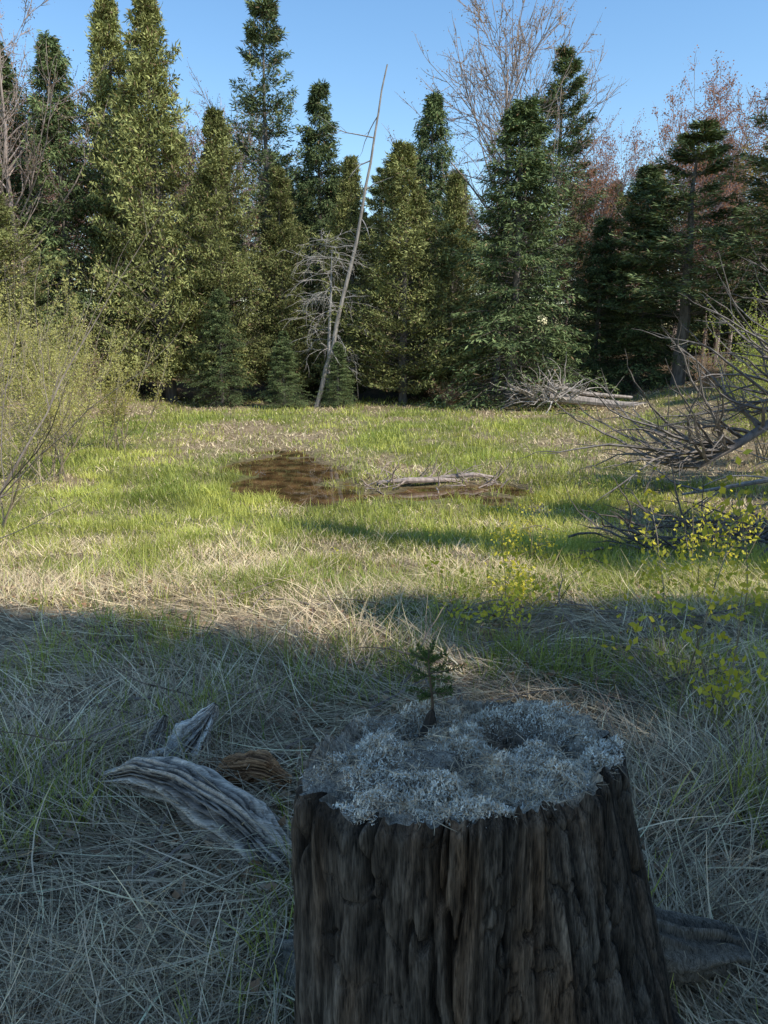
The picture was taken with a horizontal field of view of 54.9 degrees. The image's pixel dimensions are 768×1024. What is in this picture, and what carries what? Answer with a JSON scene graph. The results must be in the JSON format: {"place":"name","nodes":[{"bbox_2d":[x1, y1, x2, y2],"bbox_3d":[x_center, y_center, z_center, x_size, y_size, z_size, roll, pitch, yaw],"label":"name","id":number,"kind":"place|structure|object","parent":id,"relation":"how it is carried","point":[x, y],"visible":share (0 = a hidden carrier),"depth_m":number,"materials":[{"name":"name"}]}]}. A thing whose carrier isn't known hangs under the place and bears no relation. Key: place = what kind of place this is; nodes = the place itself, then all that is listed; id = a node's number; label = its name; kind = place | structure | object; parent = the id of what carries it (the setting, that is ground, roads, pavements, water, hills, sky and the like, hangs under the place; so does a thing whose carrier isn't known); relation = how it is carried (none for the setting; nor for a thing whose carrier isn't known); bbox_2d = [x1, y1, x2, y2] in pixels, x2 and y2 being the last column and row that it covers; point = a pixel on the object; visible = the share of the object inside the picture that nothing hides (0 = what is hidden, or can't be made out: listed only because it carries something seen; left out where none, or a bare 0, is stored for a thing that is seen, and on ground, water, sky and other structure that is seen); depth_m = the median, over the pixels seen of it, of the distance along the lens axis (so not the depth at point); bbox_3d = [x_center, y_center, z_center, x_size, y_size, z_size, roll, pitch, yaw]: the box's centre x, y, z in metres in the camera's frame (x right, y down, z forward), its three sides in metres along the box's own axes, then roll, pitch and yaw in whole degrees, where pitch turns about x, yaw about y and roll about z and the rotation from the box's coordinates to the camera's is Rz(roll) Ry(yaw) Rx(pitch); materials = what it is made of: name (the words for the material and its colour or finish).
{"place":"outdoors","nodes":[
{"label":"outdoors","id":0,"kind":"place"},
{"bbox_2d":[0,335,767,1023],"bbox_3d":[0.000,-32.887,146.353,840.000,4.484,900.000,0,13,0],"label":"ground","id":1,"kind":"structure","parent":0,"point":[374,393],"depth_m":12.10,"materials":[{"name":"green plant"}]},
{"bbox_2d":[0,283,29,360],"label":"alder shrub","id":2,"kind":"object","parent":1,"relation":"on","point":[6,329],"visible":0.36,"depth_m":24.16,"materials":[{"name":"green plant"}]},
{"bbox_2d":[0,240,44,389],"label":"spruce tree","id":3,"kind":"object","parent":1,"relation":"on","point":[13,331],"visible":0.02,"depth_m":30.77,"materials":[{"name":"green plant"}]},
{"bbox_2d":[1,227,49,333],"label":"budding tree","id":4,"kind":"object","parent":1,"relation":"on","point":[11,273],"visible":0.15,"depth_m":31.97,"materials":[{"name":"green plant"}]},
{"bbox_2d":[0,23,52,247],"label":"red maple tree","id":5,"kind":"object","parent":1,"relation":"on","point":[20,148],"visible":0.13,"depth_m":35.69,"materials":[{"name":"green plant"}]},
{"bbox_2d":[0,780,82,812],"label":"rotten log","id":6,"kind":"object","parent":1,"relation":"on","point":[10,795],"visible":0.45,"depth_m":2.53,"materials":[{"name":"brown wood"}]},
{"bbox_2d":[0,164,83,400],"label":"cedar tree","id":7,"kind":"object","parent":1,"relation":"on","point":[7,252],"visible":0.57,"depth_m":26.13,"materials":[{"name":"green plant"}]},
{"bbox_2d":[0,40,83,377],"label":"spruce tree","id":8,"kind":"object","parent":1,"relation":"on","point":[10,81],"visible":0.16,"depth_m":35.51,"materials":[{"name":"green plant"}]},
{"bbox_2d":[0,357,86,530],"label":"alder shrub","id":9,"kind":"object","parent":1,"relation":"on","point":[12,501],"visible":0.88,"depth_m":10.66,"materials":[{"name":"green plant"}]},
{"bbox_2d":[0,235,87,470],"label":"alder shrub","id":10,"kind":"object","parent":1,"relation":"on","point":[1,368],"visible":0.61,"depth_m":15.96,"materials":[{"name":"green plant"}]},
{"bbox_2d":[0,0,118,379],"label":"bare deciduous tree","id":11,"kind":"object","parent":1,"relation":"on","point":[5,163],"visible":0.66,"depth_m":32.90,"materials":[{"name":"brown plant"}]},
{"bbox_2d":[0,263,119,482],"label":"alder shrub","id":12,"kind":"object","parent":1,"relation":"on","point":[62,452],"visible":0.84,"depth_m":15.12,"materials":[{"name":"green plant"}]},
{"bbox_2d":[0,260,131,423],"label":"alder shrub","id":13,"kind":"object","parent":1,"relation":"on","point":[31,363],"visible":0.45,"depth_m":23.62,"materials":[{"name":"green plant"}]},
{"bbox_2d":[0,29,155,393],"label":"spruce tree","id":14,"kind":"object","parent":1,"relation":"on","point":[77,195],"visible":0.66,"depth_m":33.75,"materials":[{"name":"green plant"}]},
{"bbox_2d":[44,331,111,408],"bbox_3d":[-11.716,-5.390,28.058,3.010,3.159,2.140,-8,15,-31],"label":"twiggy shrub","id":15,"kind":"object","parent":1,"relation":"on","point":[94,361],"visible":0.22,"depth_m":28.50,"materials":[{"name":"green plant"}]},
{"bbox_2d":[0,245,180,448],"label":"alder shrub","id":16,"kind":"object","parent":1,"relation":"on","point":[73,354],"visible":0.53,"depth_m":20.25,"materials":[{"name":"green plant"}]},
{"bbox_2d":[0,181,190,538],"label":"bare shrub","id":17,"kind":"object","parent":1,"relation":"on","point":[6,483],"visible":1,"depth_m":5.35,"materials":[{"name":"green plant"}]},
{"bbox_2d":[49,0,178,387],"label":"cedar tree","id":18,"kind":"object","parent":1,"relation":"on","point":[104,13],"visible":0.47,"depth_m":34.44,"materials":[{"name":"green plant"}]},
{"bbox_2d":[65,306,178,457],"bbox_3d":[-6.926,-3.375,19.286,3.260,3.906,3.054,0,13,0],"label":"alder shrub","id":19,"kind":"object","parent":1,"relation":"on","point":[120,410],"visible":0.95,"depth_m":19.67,"materials":[{"name":"green plant"}]},
{"bbox_2d":[56,0,247,401],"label":"cedar tree","id":20,"kind":"object","parent":1,"relation":"on","point":[147,74],"visible":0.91,"depth_m":32.74,"materials":[{"name":"green plant"}]},
{"bbox_2d":[138,715,168,756],"bbox_3d":[-0.925,0.915,2.939,0.136,0.212,0.127,0,13,0],"label":"broken wood stub","id":21,"kind":"object","parent":1,"relation":"on","point":[162,722],"visible":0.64,"depth_m":2.92,"materials":[{"name":"grey wood"}]},
{"bbox_2d":[148,703,218,761],"bbox_3d":[-0.792,0.910,2.899,0.229,0.310,0.219,6,14,25],"label":"broken wood stub","id":22,"kind":"object","parent":1,"relation":"on","point":[209,714],"visible":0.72,"depth_m":2.86,"materials":[{"name":"grey wood"}]},
{"bbox_2d":[99,756,291,877],"bbox_3d":[-0.579,1.019,2.449,0.951,0.281,0.204,9,16,34],"label":"driftwood log","id":23,"kind":"object","parent":1,"relation":"on","point":[183,785],"visible":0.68,"depth_m":2.37,"materials":[{"name":"grey wood"}]},
{"bbox_2d":[198,757,221,768],"bbox_3d":[-0.672,0.980,2.796,0.229,0.119,0.111,5,14,22],"label":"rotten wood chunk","id":24,"kind":"object","parent":1,"relation":"on","point":[207,765],"visible":0.08,"depth_m":2.77,"materials":[{"name":"wood"}]},
{"bbox_2d":[152,105,289,401],"bbox_3d":[-7.855,-11.470,34.447,6.583,13.507,6.234,4,14,17],"label":"cedar tree","id":25,"kind":"object","parent":1,"relation":"on","point":[220,158],"visible":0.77,"depth_m":33.39,"materials":[{"name":"green plant"}]},
{"bbox_2d":[180,288,267,409],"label":"spruce tree","id":26,"kind":"object","parent":1,"relation":"on","point":[221,317],"visible":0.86,"depth_m":33.05,"materials":[{"name":"green plant"}]},
{"bbox_2d":[216,749,291,789],"bbox_3d":[-0.486,0.950,2.663,0.327,0.190,0.117,4,13,15],"label":"rotten wood chunk","id":27,"kind":"object","parent":1,"relation":"on","point":[262,763],"visible":0.73,"depth_m":2.62,"materials":[{"name":"brown wood"}]},
{"bbox_2d":[207,0,315,385],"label":"pine tree","id":28,"kind":"object","parent":1,"relation":"on","point":[266,11],"visible":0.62,"depth_m":38.55,"materials":[{"name":"green plant"}]},
{"bbox_2d":[235,165,333,396],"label":"cedar tree","id":29,"kind":"object","parent":1,"relation":"on","point":[281,226],"visible":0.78,"depth_m":35.15,"materials":[{"name":"green plant"}]},
{"bbox_2d":[253,331,316,408],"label":"fir sapling","id":30,"kind":"object","parent":1,"relation":"on","point":[282,344],"visible":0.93,"depth_m":32.41,"materials":[{"name":"green plant"}]},
{"bbox_2d":[263,78,387,395],"bbox_3d":[-3.424,-13.374,39.068,7.952,17.260,7.004,6,14,26],"label":"spruce tree","id":31,"kind":"object","parent":1,"relation":"on","point":[314,187],"visible":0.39,"depth_m":37.51,"materials":[{"name":"green plant"}]},
{"bbox_2d":[280,225,381,404],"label":"dead spruce tree","id":32,"kind":"object","parent":1,"relation":"on","point":[330,304],"visible":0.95,"depth_m":33.00,"materials":[{"name":"grey wood"}]},
{"bbox_2d":[317,342,360,407],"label":"fir sapling","id":33,"kind":"object","parent":1,"relation":"on","point":[339,397],"visible":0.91,"depth_m":32.97,"materials":[{"name":"green plant"}]},
{"bbox_2d":[295,155,397,400],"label":"cedar tree","id":34,"kind":"object","parent":1,"relation":"on","point":[349,190],"visible":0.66,"depth_m":34.76,"materials":[{"name":"green plant"}]},
{"bbox_2d":[314,64,391,407],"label":"leaning dead tree","id":35,"kind":"object","parent":1,"relation":"on","point":[325,370],"visible":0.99,"depth_m":31.87,"materials":[{"name":"grey wood"}]},
{"bbox_2d":[220,449,543,509],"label":"marsh pool","id":36,"kind":"structure","parent":1,"relation":"in","point":[294,480],"depth_m":15.36,"materials":[{"name":"liquid"}]},
{"bbox_2d":[359,455,512,494],"bbox_3d":[1.080,-0.817,15.421,3.271,0.872,2.090,0,13,0],"label":"fallen log","id":37,"kind":"object","parent":36,"relation":"in","point":[422,479],"visible":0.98,"depth_m":15.37,"materials":[{"name":"grey wood"}]},
{"bbox_2d":[0,377,767,1023],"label":"dead grass","id":38,"kind":"structure","parent":1,"relation":"on","point":[102,1003],"depth_m":2.77,"materials":[{"name":"plant"}]},
{"bbox_2d":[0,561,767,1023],"bbox_3d":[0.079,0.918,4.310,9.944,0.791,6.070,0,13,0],"label":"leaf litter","id":39,"kind":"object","parent":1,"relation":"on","point":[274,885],"visible":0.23,"depth_m":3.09,"materials":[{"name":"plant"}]},
{"bbox_2d":[0,557,767,1018],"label":"fallen twigs","id":40,"kind":"object","parent":1,"relation":"on","point":[674,679],"visible":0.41,"depth_m":3.56,"materials":[{"name":"wood"}]},
{"bbox_2d":[1,53,767,385],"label":"background forest","id":41,"kind":"object","parent":1,"relation":"on","point":[481,227],"visible":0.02,"depth_m":45.83,"materials":[{"name":"green plant"}]},
{"bbox_2d":[316,139,485,403],"bbox_3d":[1.158,-10.601,33.772,7.442,12.030,7.048,6,14,26],"label":"cedar tree","id":42,"kind":"object","parent":1,"relation":"on","point":[405,198],"visible":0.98,"depth_m":33.20,"materials":[{"name":"green plant"}]},
{"bbox_2d":[375,88,490,397],"bbox_3d":[2.096,-13.043,39.713,6.664,17.443,7.071,-12,17,-41],"label":"spruce tree","id":43,"kind":"object","parent":1,"relation":"on","point":[434,111],"visible":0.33,"depth_m":37.54,"materials":[{"name":"green plant"}]},
{"bbox_2d":[426,375,462,407],"bbox_3d":[2.831,-5.367,33.078,1.390,1.690,1.456,11,17,40],"label":"twiggy shrub","id":44,"kind":"object","parent":1,"relation":"on","point":[450,394],"visible":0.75,"depth_m":33.02,"materials":[{"name":"green plant"}]},
{"bbox_2d":[407,172,501,389],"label":"cedar tree","id":45,"kind":"object","parent":1,"relation":"on","point":[454,203],"visible":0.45,"depth_m":35.59,"materials":[{"name":"green plant"}]},
{"bbox_2d":[382,0,620,384],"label":"bare deciduous tree","id":46,"kind":"object","parent":1,"relation":"on","point":[498,48],"visible":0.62,"depth_m":38.05,"materials":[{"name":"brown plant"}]},
{"bbox_2d":[243,694,767,1023],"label":"tree stump","id":47,"kind":"object","parent":1,"relation":"on","point":[468,861],"visible":0.94,"depth_m":1.29,"materials":[{"name":"brown wood"}]},
{"bbox_2d":[393,637,465,742],"bbox_3d":[0.098,0.381,1.525,0.117,0.238,0.137,-7,15,-29],"label":"spruce seedling","id":48,"kind":"object","parent":47,"relation":"on","point":[428,657],"visible":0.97,"depth_m":1.51,"materials":[{"name":"green plant"}]},
{"bbox_2d":[481,529,542,605],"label":"leafing sapling","id":49,"kind":"object","parent":1,"relation":"on","point":[513,584],"visible":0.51,"depth_m":5.46,"materials":[{"name":"yellow plant"}]},
{"bbox_2d":[413,506,611,630],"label":"leafing sapling","id":50,"kind":"object","parent":1,"relation":"on","point":[512,599],"visible":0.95,"depth_m":4.65,"materials":[{"name":"green plant"}]},
{"bbox_2d":[416,93,625,414],"bbox_3d":[5.527,-10.262,32.131,9.197,14.700,9.405,-6,14,-24],"label":"spruce tree","id":51,"kind":"object","parent":1,"relation":"on","point":[532,170],"visible":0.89,"depth_m":31.51,"materials":[{"name":"green plant"}]},
{"bbox_2d":[490,487,566,559],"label":"leafing sapling","id":52,"kind":"object","parent":1,"relation":"on","point":[535,543],"visible":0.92,"depth_m":7.78,"materials":[{"name":"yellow plant"}]},
{"bbox_2d":[436,7,631,369],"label":"bare deciduous tree","id":53,"kind":"object","parent":1,"relation":"on","point":[504,95],"visible":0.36,"depth_m":40.83,"materials":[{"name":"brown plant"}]},
{"bbox_2d":[502,41,612,388],"bbox_3d":[8.890,-14.780,38.791,6.602,17.509,6.127,-2,13,-9],"label":"pine tree","id":54,"kind":"object","parent":1,"relation":"on","point":[561,65],"visible":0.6,"depth_m":36.98,"materials":[{"name":"green plant"}]},
{"bbox_2d":[538,334,587,405],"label":"fir sapling","id":55,"kind":"object","parent":1,"relation":"on","point":[558,356],"visible":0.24,"depth_m":34.08,"materials":[{"name":"green plant"}]},
{"bbox_2d":[485,350,644,412],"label":"uprooted fallen tree","id":56,"kind":"object","parent":1,"relation":"on","point":[564,396],"visible":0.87,"depth_m":31.02,"materials":[{"name":"grey wood"}]},
{"bbox_2d":[539,216,652,399],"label":"spruce tree","id":57,"kind":"object","parent":1,"relation":"on","point":[602,265],"visible":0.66,"depth_m":36.08,"materials":[{"name":"green plant"}]},
{"bbox_2d":[522,108,679,378],"bbox_3d":[11.385,-13.964,39.760,8.819,14.503,6.410,1,13,5],"label":"red maple tree","id":58,"kind":"object","parent":1,"relation":"on","point":[595,181],"visible":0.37,"depth_m":38.80,"materials":[{"name":"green plant"}]},
{"bbox_2d":[516,225,767,513],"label":"fallen dead tree","id":59,"kind":"object","parent":1,"relation":"on","point":[714,450],"visible":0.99,"depth_m":14.15,"materials":[{"name":"grey wood"}]},
{"bbox_2d":[517,454,767,567],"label":"brush pile","id":60,"kind":"object","parent":1,"relation":"on","point":[762,535],"visible":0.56,"depth_m":8.87,"materials":[{"name":"grey plant"}]},
{"bbox_2d":[576,161,713,397],"bbox_3d":[12.751,-10.557,35.736,7.689,12.257,8.158,-3,13,-13],"label":"spruce tree","id":61,"kind":"object","parent":1,"relation":"on","point":[653,174],"visible":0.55,"depth_m":35.59,"materials":[{"name":"green plant"}]},
{"bbox_2d":[620,463,736,617],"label":"leafing sapling","id":62,"kind":"object","parent":1,"relation":"on","point":[677,565],"visible":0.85,"depth_m":4.79,"materials":[{"name":"green plant"}]},
{"bbox_2d":[590,117,767,385],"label":"pine tree","id":63,"kind":"object","parent":1,"relation":"on","point":[689,142],"visible":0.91,"depth_m":32.67,"materials":[{"name":"green plant"}]},
{"bbox_2d":[593,447,767,732],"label":"leafing sapling","id":64,"kind":"object","parent":1,"relation":"on","point":[684,636],"visible":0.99,"depth_m":3.15,"materials":[{"name":"green plant"}]},
{"bbox_2d":[601,45,767,370],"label":"red maple tree","id":65,"kind":"object","parent":1,"relation":"on","point":[689,168],"visible":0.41,"depth_m":37.01,"materials":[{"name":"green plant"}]},
{"bbox_2d":[685,329,733,397],"bbox_3d":[12.767,-5.722,28.748,2.173,2.685,1.603,-9,16,-34],"label":"twiggy shrub","id":66,"kind":"object","parent":1,"relation":"on","point":[704,384],"visible":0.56,"depth_m":28.62,"materials":[{"name":"green plant"}]},
{"bbox_2d":[671,50,767,366],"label":"red maple tree","id":67,"kind":"object","parent":1,"relation":"on","point":[716,343],"visible":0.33,"depth_m":38.43,"materials":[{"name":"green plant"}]},
{"bbox_2d":[673,476,767,581],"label":"leafing sapling","id":68,"kind":"object","parent":1,"relation":"on","point":[693,536],"visible":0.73,"depth_m":6.09,"materials":[{"name":"yellow plant"}]},
{"bbox_2d":[679,291,767,439],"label":"alder shrub","id":69,"kind":"object","parent":1,"relation":"on","point":[761,368],"visible":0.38,"depth_m":19.32,"materials":[{"name":"green plant"}]},
{"bbox_2d":[681,96,767,323],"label":"pine tree","id":70,"kind":"object","parent":1,"relation":"on","point":[760,163],"visible":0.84,"depth_m":31.05,"materials":[{"name":"green plant"}]},
{"bbox_2d":[701,220,767,380],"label":"spruce tree","id":71,"kind":"object","parent":1,"relation":"on","point":[747,309],"visible":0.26,"depth_m":34.38,"materials":[{"name":"green plant"}]},
{"bbox_2d":[705,88,767,352],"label":"bare deciduous tree","id":72,"kind":"object","parent":1,"relation":"on","point":[746,188],"visible":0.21,"depth_m":38.13,"materials":[{"name":"brown plant"}]},
{"bbox_2d":[709,125,767,329],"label":"budding tree","id":73,"kind":"object","parent":1,"relation":"on","point":[742,163],"visible":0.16,"depth_m":39.19,"materials":[{"name":"brown plant"}]},
{"bbox_2d":[712,283,767,397],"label":"alder shrub","id":74,"kind":"object","parent":1,"relation":"on","point":[756,316],"visible":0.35,"depth_m":22.21,"materials":[{"name":"green plant"}]},
{"bbox_2d":[716,332,767,462],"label":"alder shrub","id":75,"kind":"object","parent":1,"relation":"on","point":[756,442],"visible":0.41,"depth_m":16.99,"materials":[{"name":"green plant"}]},
{"bbox_2d":[0,0,767,332],"label":"sky","id":76,"kind":"structure","parent":0,"point":[349,44],"materials":[{"name":"blue"}]}
]}

